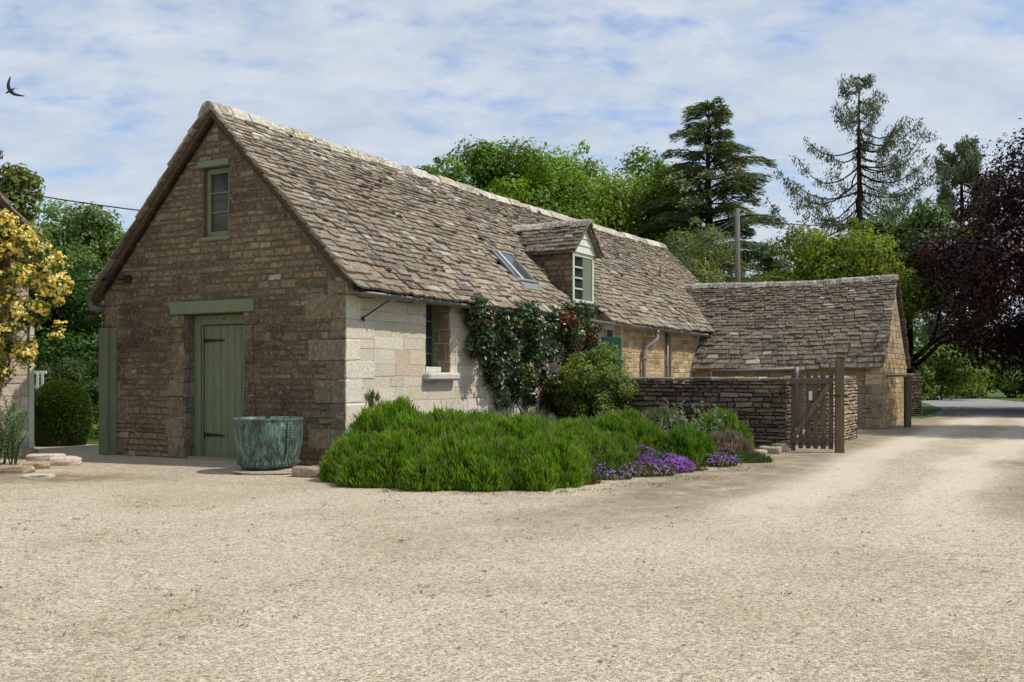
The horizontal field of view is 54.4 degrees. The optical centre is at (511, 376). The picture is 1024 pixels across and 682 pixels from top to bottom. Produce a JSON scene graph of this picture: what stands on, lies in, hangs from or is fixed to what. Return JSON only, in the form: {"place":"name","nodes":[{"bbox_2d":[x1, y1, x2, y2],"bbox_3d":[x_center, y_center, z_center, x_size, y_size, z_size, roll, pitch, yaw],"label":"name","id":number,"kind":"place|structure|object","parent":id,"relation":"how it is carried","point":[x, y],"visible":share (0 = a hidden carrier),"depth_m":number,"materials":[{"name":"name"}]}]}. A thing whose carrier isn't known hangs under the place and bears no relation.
{"place":"outdoors","nodes":[
{"label":"outdoors","id":0,"kind":"place"},
{"bbox_2d":[6,76,23,96],"bbox_3d":[-10.049,-5.756,20.005,0.285,0.480,0.061,-36,4,-15],"label":"swallow","id":1,"kind":"object","parent":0,"point":[10,90],"visible":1,"depth_m":20.00,"materials":[{"name":"black"}]},
{"bbox_2d":[0,189,138,210],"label":"overhead wire","id":2,"kind":"object","parent":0,"point":[69,200],"visible":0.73,"depth_m":23.99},
{"bbox_2d":[0,414,1023,681],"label":"gravel yard","id":3,"kind":"structure","parent":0,"point":[936,448],"depth_m":6.35,"materials":[{"name":"beige gravel"}]},
{"bbox_2d":[0,396,31,464],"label":"spurge plant","id":4,"kind":"object","parent":3,"relation":"on","point":[12,437],"visible":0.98,"depth_m":13.92,"materials":[{"name":"green plant"}]},
{"bbox_2d":[0,465,34,473],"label":"edging stone","id":5,"kind":"object","parent":3,"relation":"on","point":[10,469],"visible":0.92,"depth_m":12.75,"materials":[{"name":"beige stone"}]},
{"bbox_2d":[7,448,38,457],"bbox_3d":[-7.463,1.180,15.192,0.436,0.180,0.255,0,0,-6],"label":"edging stone","id":6,"kind":"object","parent":3,"relation":"on","point":[25,451],"visible":0.41,"depth_m":15.08,"materials":[{"name":"brown stone"}]},
{"bbox_2d":[0,192,56,458],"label":"stone shed","id":7,"kind":"structure","parent":3,"relation":"on","point":[20,385],"depth_m":15.18,"materials":[{"name":"stone"}]},
{"bbox_2d":[0,208,74,391],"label":"yellow climbing rose","id":8,"kind":"object","parent":7,"relation":"attached to","point":[20,274],"visible":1,"depth_m":14.56,"materials":[{"name":"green plant"}]},
{"bbox_2d":[16,461,50,468],"bbox_3d":[-6.451,1.205,13.411,0.446,0.117,0.267,0,0,0],"label":"edging stone","id":9,"kind":"object","parent":3,"relation":"on","point":[41,464],"visible":0.67,"depth_m":13.32,"materials":[{"name":"beige stone"}]},
{"bbox_2d":[22,473,55,477],"bbox_3d":[-5.856,1.235,12.308,0.382,0.057,0.210,0,0,0],"label":"edging stone","id":10,"kind":"object","parent":3,"relation":"on","point":[39,475],"visible":0.91,"depth_m":12.22,"materials":[{"name":"beige stone"}]},
{"bbox_2d":[25,453,65,460],"bbox_3d":[-6.750,1.190,14.404,0.531,0.161,0.347,0,0,0],"label":"edging stone","id":11,"kind":"object","parent":3,"relation":"on","point":[39,457],"visible":0.5,"depth_m":14.26,"materials":[{"name":"beige stone"}]},
{"bbox_2d":[34,379,93,446],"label":"topiary dome","id":12,"kind":"structure","parent":3,"relation":"on","point":[63,412],"depth_m":17.64,"materials":[{"name":"green plant"}]},
{"bbox_2d":[47,456,81,465],"bbox_3d":[-6.296,1.195,13.997,0.448,0.144,0.326,0,0,0],"label":"edging stone","id":13,"kind":"object","parent":3,"relation":"on","point":[64,460],"visible":0.81,"depth_m":13.86,"materials":[{"name":"beige stone"}]},
{"bbox_2d":[232,468,291,474],"bbox_3d":[-3.198,1.228,12.967,0.909,0.050,0.865,0,0,0],"label":"paving stone","id":14,"kind":"object","parent":3,"relation":"on","point":[239,471],"visible":0.57,"depth_m":12.60,"materials":[{"name":"beige stone"}]},
{"bbox_2d":[232,416,303,469],"bbox_3d":[-3.181,0.873,13.002,0.912,0.664,0.912,0,0,0],"label":"copper cauldron","id":15,"kind":"object","parent":14,"relation":"on","point":[268,442],"visible":1,"depth_m":12.65,"materials":[{"name":"teal metal"}]},
{"bbox_2d":[292,465,321,477],"bbox_3d":[-2.516,1.185,12.385,0.419,0.147,0.288,0,0,20],"label":"stone block","id":16,"kind":"object","parent":3,"relation":"on","point":[305,471],"depth_m":12.26,"materials":[{"name":"beige stone"}]},
{"bbox_2d":[74,101,714,465],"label":"stone cottage","id":17,"kind":"structure","parent":3,"relation":"on","point":[255,265],"depth_m":15.17,"materials":[{"name":"stone"}]},
{"bbox_2d":[207,167,228,236],"bbox_3d":[-4.330,-2.580,14.800,0.510,1.010,0.060,0,0,30],"label":"window","id":18,"kind":"structure","parent":17,"relation":"in","point":[217,179],"depth_m":14.83,"materials":[{"name":"green paint"}]},
{"bbox_2d":[203,324,243,457],"bbox_3d":[-4.293,0.229,14.967,0.922,2.002,0.081,0,0,30],"label":"door","id":19,"kind":"structure","parent":17,"relation":"in","point":[224,344],"depth_m":14.99,"materials":[{"name":"green paint"}]},
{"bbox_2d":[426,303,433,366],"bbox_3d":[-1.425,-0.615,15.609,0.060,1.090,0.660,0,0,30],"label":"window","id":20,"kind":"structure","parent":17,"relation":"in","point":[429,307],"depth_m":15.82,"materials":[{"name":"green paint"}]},
{"bbox_2d":[573,252,593,303],"bbox_3d":[1.396,-1.950,19.964,0.090,1.000,0.960,0,0,30],"label":"window","id":21,"kind":"structure","parent":17,"relation":"in","point":[581,262],"depth_m":19.95,"materials":[{"name":"white paint"}]},
{"bbox_2d":[605,325,614,336],"bbox_3d":[2.010,-0.445,21.311,0.060,1.280,0.850,0,0,30],"label":"window","id":22,"kind":"structure","parent":17,"relation":"in","point":[609,330],"depth_m":21.49,"materials":[{"name":"grey paint"}]},
{"bbox_2d":[0,465,1014,638],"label":"gravel weeds","id":23,"kind":"object","parent":3,"relation":"on","point":[421,592],"visible":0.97,"depth_m":8.36,"materials":[{"name":"green plant"}]},
{"bbox_2d":[550,376,790,450],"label":"dry stone wall","id":24,"kind":"structure","parent":3,"relation":"on","point":[765,408],"depth_m":16.94,"materials":[{"name":"grey stone"}]},
{"bbox_2d":[756,449,767,455],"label":"kerb stone","id":25,"kind":"object","parent":3,"relation":"on","point":[763,451],"visible":0.27,"depth_m":15.56,"materials":[{"name":"beige stone"}]},
{"bbox_2d":[758,446,781,453],"bbox_3d":[4.169,1.195,16.068,0.378,0.138,0.233,0,0,20],"label":"kerb stone","id":26,"kind":"object","parent":3,"relation":"on","point":[773,450],"visible":0.74,"depth_m":15.96,"materials":[{"name":"beige stone"}]},
{"bbox_2d":[771,443,787,451],"bbox_3d":[4.427,1.185,16.482,0.274,0.174,0.261,0,0,18],"label":"kerb stone","id":27,"kind":"object","parent":3,"relation":"on","point":[784,446],"visible":0.7,"depth_m":16.36,"materials":[{"name":"beige stone"}]},
{"bbox_2d":[682,274,909,428],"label":"stone outbuilding","id":28,"kind":"structure","parent":3,"relation":"on","point":[780,329],"depth_m":25.01,"materials":[{"name":"stone"}]},
{"bbox_2d":[803,376,857,445],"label":"dry stone wall","id":29,"kind":"structure","parent":3,"relation":"on","point":[850,411],"depth_m":19.02,"materials":[{"name":"beige stone"}]},
{"bbox_2d":[834,358,847,452],"bbox_3d":[5.347,0.477,16.190,0.236,1.545,0.135,0,0,8],"label":"gate post","id":30,"kind":"object","parent":3,"relation":"on","point":[839,395],"visible":1,"depth_m":16.14,"materials":[{"name":"brown wood"}]},
{"bbox_2d":[790,370,833,450],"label":"picket gate","id":31,"kind":"structure","parent":30,"relation":"attached to","point":[825,383],"depth_m":16.34,"materials":[{"name":"brown wood"}]},
{"bbox_2d":[885,374,910,426],"bbox_3d":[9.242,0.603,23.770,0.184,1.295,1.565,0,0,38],"label":"gate post","id":32,"kind":"object","parent":3,"relation":"on","point":[907,401],"visible":1,"depth_m":24.25,"materials":[{"name":"brown wood"}]},
{"bbox_2d":[0,0,1023,345],"label":"sky","id":33,"kind":"structure","parent":0,"point":[111,90],"materials":[{"name":"blue"}]},
{"bbox_2d":[87,385,1023,443],"bbox_3d":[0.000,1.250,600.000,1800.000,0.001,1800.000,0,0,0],"label":"ground","id":34,"kind":"structure","parent":0,"point":[998,395],"depth_m":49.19,"materials":[{"name":"green plant"}]},
{"bbox_2d":[0,150,55,298],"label":"broadleaf tree","id":35,"kind":"object","parent":34,"relation":"on","point":[19,179],"visible":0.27,"depth_m":26.08,"materials":[{"name":"green plant"}]},
{"bbox_2d":[34,371,46,388],"bbox_3d":[-10.015,0.520,20.630,0.730,1.260,0.060,0,0,0],"label":"white picket fence","id":36,"kind":"object","parent":34,"relation":"on","point":[37,385],"visible":0.09,"depth_m":20.60,"materials":[{"name":"paint"}]},
{"bbox_2d":[30,206,95,389],"bbox_3d":[-16.231,-2.279,33.946,4.284,7.097,4.450,0,0,0],"label":"broadleaf tree","id":37,"kind":"object","parent":34,"relation":"on","point":[53,242],"depth_m":33.87,"materials":[{"name":"green plant"}]},
{"bbox_2d":[35,352,98,410],"bbox_3d":[-9.524,0.370,21.608,1.617,1.785,1.235,0,0,0],"label":"shrub","id":38,"kind":"object","parent":34,"relation":"on","point":[72,370],"visible":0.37,"depth_m":21.40,"materials":[{"name":"green plant"}]},
{"bbox_2d":[29,240,105,418],"bbox_3d":[-11.372,-1.106,25.113,4.603,4.716,4.770,0,0,0],"label":"broadleaf tree","id":39,"kind":"object","parent":34,"relation":"on","point":[78,340],"visible":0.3,"depth_m":24.52,"materials":[{"name":"green plant"}]},
{"bbox_2d":[30,198,126,383],"bbox_3d":[-13.898,-2.187,31.481,4.462,6.913,4.695,0,0,0],"label":"broadleaf tree","id":40,"kind":"object","parent":34,"relation":"on","point":[89,227],"visible":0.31,"depth_m":31.06,"materials":[{"name":"green plant"}]},
{"bbox_2d":[82,380,98,433],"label":"garden shrub","id":41,"kind":"object","parent":34,"relation":"on","point":[92,391],"visible":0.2,"depth_m":20.53,"materials":[{"name":"green plant"}]},
{"bbox_2d":[89,424,98,434],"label":"hosta plant","id":42,"kind":"object","parent":34,"relation":"on","point":[94,427],"visible":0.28,"depth_m":19.53,"materials":[{"name":"green plant"}]},
{"bbox_2d":[413,157,451,178],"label":"broadleaf tree","id":43,"kind":"object","parent":34,"relation":"on","point":[428,167],"visible":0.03,"depth_m":44.88,"materials":[{"name":"green plant"}]},
{"bbox_2d":[420,154,486,191],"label":"broadleaf tree","id":44,"kind":"object","parent":34,"relation":"on","point":[457,173],"visible":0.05,"depth_m":43.34,"materials":[{"name":"green plant"}]},
{"bbox_2d":[446,134,579,216],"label":"broadleaf tree","id":45,"kind":"object","parent":34,"relation":"on","point":[488,160],"visible":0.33,"depth_m":44.28,"materials":[{"name":"green plant"}]},
{"bbox_2d":[52,320,1022,388],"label":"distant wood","id":46,"kind":"object","parent":34,"relation":"on","point":[913,351],"depth_m":93.97,"materials":[{"name":"green plant"}]},
{"bbox_2d":[493,139,652,235],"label":"broadleaf tree","id":47,"kind":"object","parent":34,"relation":"on","point":[585,202],"visible":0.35,"depth_m":45.36,"materials":[{"name":"green plant"}]},
{"bbox_2d":[601,143,713,257],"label":"broadleaf tree","id":48,"kind":"object","parent":34,"relation":"on","point":[653,186],"visible":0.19,"depth_m":47.55,"materials":[{"name":"green plant"}]},
{"bbox_2d":[629,96,786,282],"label":"cedar tree","id":49,"kind":"object","parent":34,"relation":"on","point":[745,183],"visible":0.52,"depth_m":44.93,"materials":[{"name":"green plant"}]},
{"bbox_2d":[658,217,765,282],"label":"broadleaf tree","id":50,"kind":"object","parent":34,"relation":"on","point":[706,272],"visible":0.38,"depth_m":40.76,"materials":[{"name":"green plant"}]},
{"bbox_2d":[733,208,741,282],"bbox_3d":[8.599,-2.575,38.000,0.269,7.651,0.254,0,0,43],"label":"utility pole","id":51,"kind":"object","parent":34,"relation":"on","point":[738,217],"visible":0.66,"depth_m":37.91,"materials":[{"name":"grey wood"}]},
{"bbox_2d":[665,218,735,244],"bbox_3d":[5.506,-4.776,33.060,0.017,2.566,11.661,0,0,32],"label":"overhead wire","id":52,"kind":"object","parent":51,"relation":"attached to","point":[700,234],"visible":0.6,"depth_m":34.61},
{"bbox_2d":[676,221,735,256],"bbox_3d":[5.519,-4.151,34.089,0.027,3.624,9.965,0,0,38],"label":"overhead wire","id":53,"kind":"object","parent":51,"relation":"attached to","point":[706,239],"visible":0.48,"depth_m":35.96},
{"bbox_2d":[742,220,970,229],"bbox_3d":[16.024,-5.776,38.000,14.854,0.383,0.034,0,0,0],"label":"overhead wire","id":54,"kind":"object","parent":51,"relation":"attached to","point":[846,226],"visible":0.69,"depth_m":37.99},
{"bbox_2d":[740,238,797,282],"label":"broadleaf tree","id":55,"kind":"object","parent":34,"relation":"on","point":[769,262],"visible":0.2,"depth_m":42.53,"materials":[{"name":"green plant"}]},
{"bbox_2d":[754,217,932,330],"bbox_3d":[12.099,-2.336,36.971,6.418,7.207,6.251,0,0,0],"label":"broadleaf tree","id":56,"kind":"object","parent":34,"relation":"on","point":[830,258],"visible":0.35,"depth_m":35.79,"materials":[{"name":"green plant"}]},
{"bbox_2d":[764,73,957,339],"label":"conifer tree","id":57,"kind":"object","parent":34,"relation":"on","point":[861,148],"visible":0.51,"depth_m":57.84,"materials":[{"name":"green plant"}]},
{"bbox_2d":[867,197,948,318],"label":"broadleaf tree","id":58,"kind":"object","parent":34,"relation":"on","point":[887,211],"visible":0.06,"depth_m":49.95,"materials":[{"name":"green plant"}]},
{"bbox_2d":[907,373,922,415],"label":"stone pier","id":59,"kind":"structure","parent":34,"relation":"on","point":[916,395],"depth_m":31.25,"materials":[{"name":"beige stone"}]},
{"bbox_2d":[849,198,992,376],"bbox_3d":[15.969,-2.876,39.979,5.348,8.292,4.783,0,0,-33],"label":"broadleaf tree","id":60,"kind":"object","parent":34,"relation":"on","point":[926,219],"visible":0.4,"depth_m":39.31,"materials":[{"name":"green plant"}]},
{"bbox_2d":[913,344,986,399],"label":"roadside bush","id":61,"kind":"object","parent":34,"relation":"on","point":[949,378],"visible":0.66,"depth_m":51.40,"materials":[{"name":"green plant"}]},
{"bbox_2d":[913,319,1003,392],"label":"roadside bush","id":62,"kind":"object","parent":34,"relation":"on","point":[920,339],"visible":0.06,"depth_m":65.78,"materials":[{"name":"green plant"}]},
{"bbox_2d":[899,118,1023,401],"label":"copper beech","id":63,"kind":"object","parent":34,"relation":"on","point":[984,268],"visible":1,"depth_m":33.28,"materials":[{"name":"purple plant"}]},
{"bbox_2d":[913,134,1009,395],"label":"conifer tree","id":64,"kind":"object","parent":34,"relation":"on","point":[969,159],"visible":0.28,"depth_m":61.18,"materials":[{"name":"green plant"}]},
{"bbox_2d":[927,339,1017,398],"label":"roadside bush","id":65,"kind":"object","parent":34,"relation":"on","point":[978,391],"visible":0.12,"depth_m":55.10,"materials":[{"name":"green plant"}]},
{"bbox_2d":[956,352,1023,397],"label":"roadside bush","id":66,"kind":"object","parent":34,"relation":"on","point":[1007,392],"visible":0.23,"depth_m":57.07,"materials":[{"name":"green plant"}]},
{"bbox_2d":[922,396,1023,417],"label":"road","id":67,"kind":"structure","parent":0,"point":[965,406],"depth_m":40.81,"materials":[{"name":"grey asphalt"}]},
{"label":"soil bed","id":68,"kind":"structure","parent":0,"visible":0},
{"bbox_2d":[363,388,380,418],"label":"shrub","id":69,"kind":"object","parent":68,"relation":"on","point":[370,397],"depth_m":13.32,"materials":[{"name":"green plant"}]},
{"bbox_2d":[316,391,617,491],"bbox_3d":[-0.482,1.077,12.387,3.887,1.788,3.533,0,0,0],"label":"lavender hedge","id":70,"kind":"object","parent":68,"relation":"on","point":[399,444],"visible":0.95,"depth_m":11.22,"materials":[{"name":"green plant"}]},
{"bbox_2d":[467,404,561,423],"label":"catmint plant","id":71,"kind":"object","parent":68,"relation":"on","point":[551,417],"visible":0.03,"depth_m":15.22,"materials":[{"name":"green plant"}]},
{"bbox_2d":[459,293,603,420],"bbox_3d":[0.547,-0.111,17.934,0.894,2.743,5.208,0,0,30],"label":"climbing rose","id":72,"kind":"object","parent":68,"relation":"on","point":[526,372],"visible":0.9,"depth_m":17.20,"materials":[{"name":"green plant"}]},
{"bbox_2d":[550,341,638,418],"bbox_3d":[1.572,0.315,18.042,1.679,1.903,1.654,0,0,-40],"label":"evergreen shrub","id":73,"kind":"object","parent":68,"relation":"on","point":[586,375],"visible":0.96,"depth_m":17.69,"materials":[{"name":"green plant"}]},
{"bbox_2d":[589,444,618,479],"bbox_3d":[0.953,1.183,12.358,0.781,0.739,1.018,0,0,14],"label":"rock cress","id":74,"kind":"object","parent":68,"relation":"on","point":[603,467],"visible":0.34,"depth_m":12.08,"materials":[{"name":"purple plant"}]},
{"bbox_2d":[568,429,642,471],"bbox_3d":[1.158,1.137,12.976,1.184,0.935,1.676,0,0,38],"label":"lavender bush","id":75,"kind":"object","parent":68,"relation":"on","point":[625,450],"visible":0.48,"depth_m":12.60,"materials":[{"name":"green plant"}]},
{"bbox_2d":[572,407,669,452],"bbox_3d":[1.400,1.097,14.296,2.059,1.417,1.479,0,0,0],"label":"lavender bush","id":76,"kind":"object","parent":68,"relation":"on","point":[630,426],"visible":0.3,"depth_m":13.97,"materials":[{"name":"green plant"}]},
{"bbox_2d":[594,461,677,480],"bbox_3d":[1.394,1.201,12.417,1.398,0.317,0.833,0,0,-32],"label":"rock cress","id":77,"kind":"object","parent":68,"relation":"on","point":[655,469],"visible":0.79,"depth_m":12.32,"materials":[{"name":"purple plant"}]},
{"bbox_2d":[584,457,708,485],"bbox_3d":[1.502,1.200,12.355,2.890,0.269,0.607,0,0,-45],"label":"thyme cushion","id":78,"kind":"object","parent":68,"relation":"on","point":[594,479],"visible":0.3,"depth_m":11.55,"materials":[{"name":"green plant"}]},
{"bbox_2d":[632,444,696,473],"bbox_3d":[1.845,1.175,13.237,0.971,0.591,1.317,0,0,-37],"label":"rock cress","id":79,"kind":"object","parent":68,"relation":"on","point":[682,463],"visible":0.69,"depth_m":12.90,"materials":[{"name":"purple plant"}]},
{"bbox_2d":[638,404,691,431],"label":"lavender bush","id":80,"kind":"object","parent":68,"relation":"on","point":[653,414],"visible":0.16,"depth_m":15.69,"materials":[{"name":"green plant"}]},
{"bbox_2d":[659,421,720,466],"bbox_3d":[2.463,1.139,14.105,1.001,1.016,1.018,0,0,42],"label":"lavender bush","id":81,"kind":"object","parent":68,"relation":"on","point":[687,441],"visible":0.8,"depth_m":13.84,"materials":[{"name":"green plant"}]},
{"bbox_2d":[658,397,725,434],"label":"silver plant","id":82,"kind":"object","parent":68,"relation":"on","point":[714,412],"visible":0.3,"depth_m":15.43,"materials":[{"name":"green plant"}]},
{"bbox_2d":[694,446,745,467],"bbox_3d":[2.886,1.190,14.037,1.196,0.424,0.799,0,0,-42],"label":"rock cress","id":83,"kind":"object","parent":68,"relation":"on","point":[725,458],"visible":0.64,"depth_m":13.73,"materials":[{"name":"purple plant"}]},
{"bbox_2d":[689,407,755,448],"bbox_3d":[3.296,1.105,15.914,1.177,1.341,1.118,0,0,31],"label":"lavender bush","id":84,"kind":"object","parent":68,"relation":"on","point":[731,421],"visible":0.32,"depth_m":15.73,"materials":[{"name":"green plant"}]},
{"bbox_2d":[705,426,758,454],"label":"lavender bush","id":85,"kind":"object","parent":68,"relation":"on","point":[728,438],"visible":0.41,"depth_m":14.91,"materials":[{"name":"grey plant"}]},
{"bbox_2d":[734,450,773,462],"bbox_3d":[3.433,1.200,14.500,0.660,0.267,0.664,0,0,-36],"label":"thyme cushion","id":86,"kind":"object","parent":68,"relation":"on","point":[756,457],"visible":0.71,"depth_m":14.36,"materials":[{"name":"green plant"}]}
]}

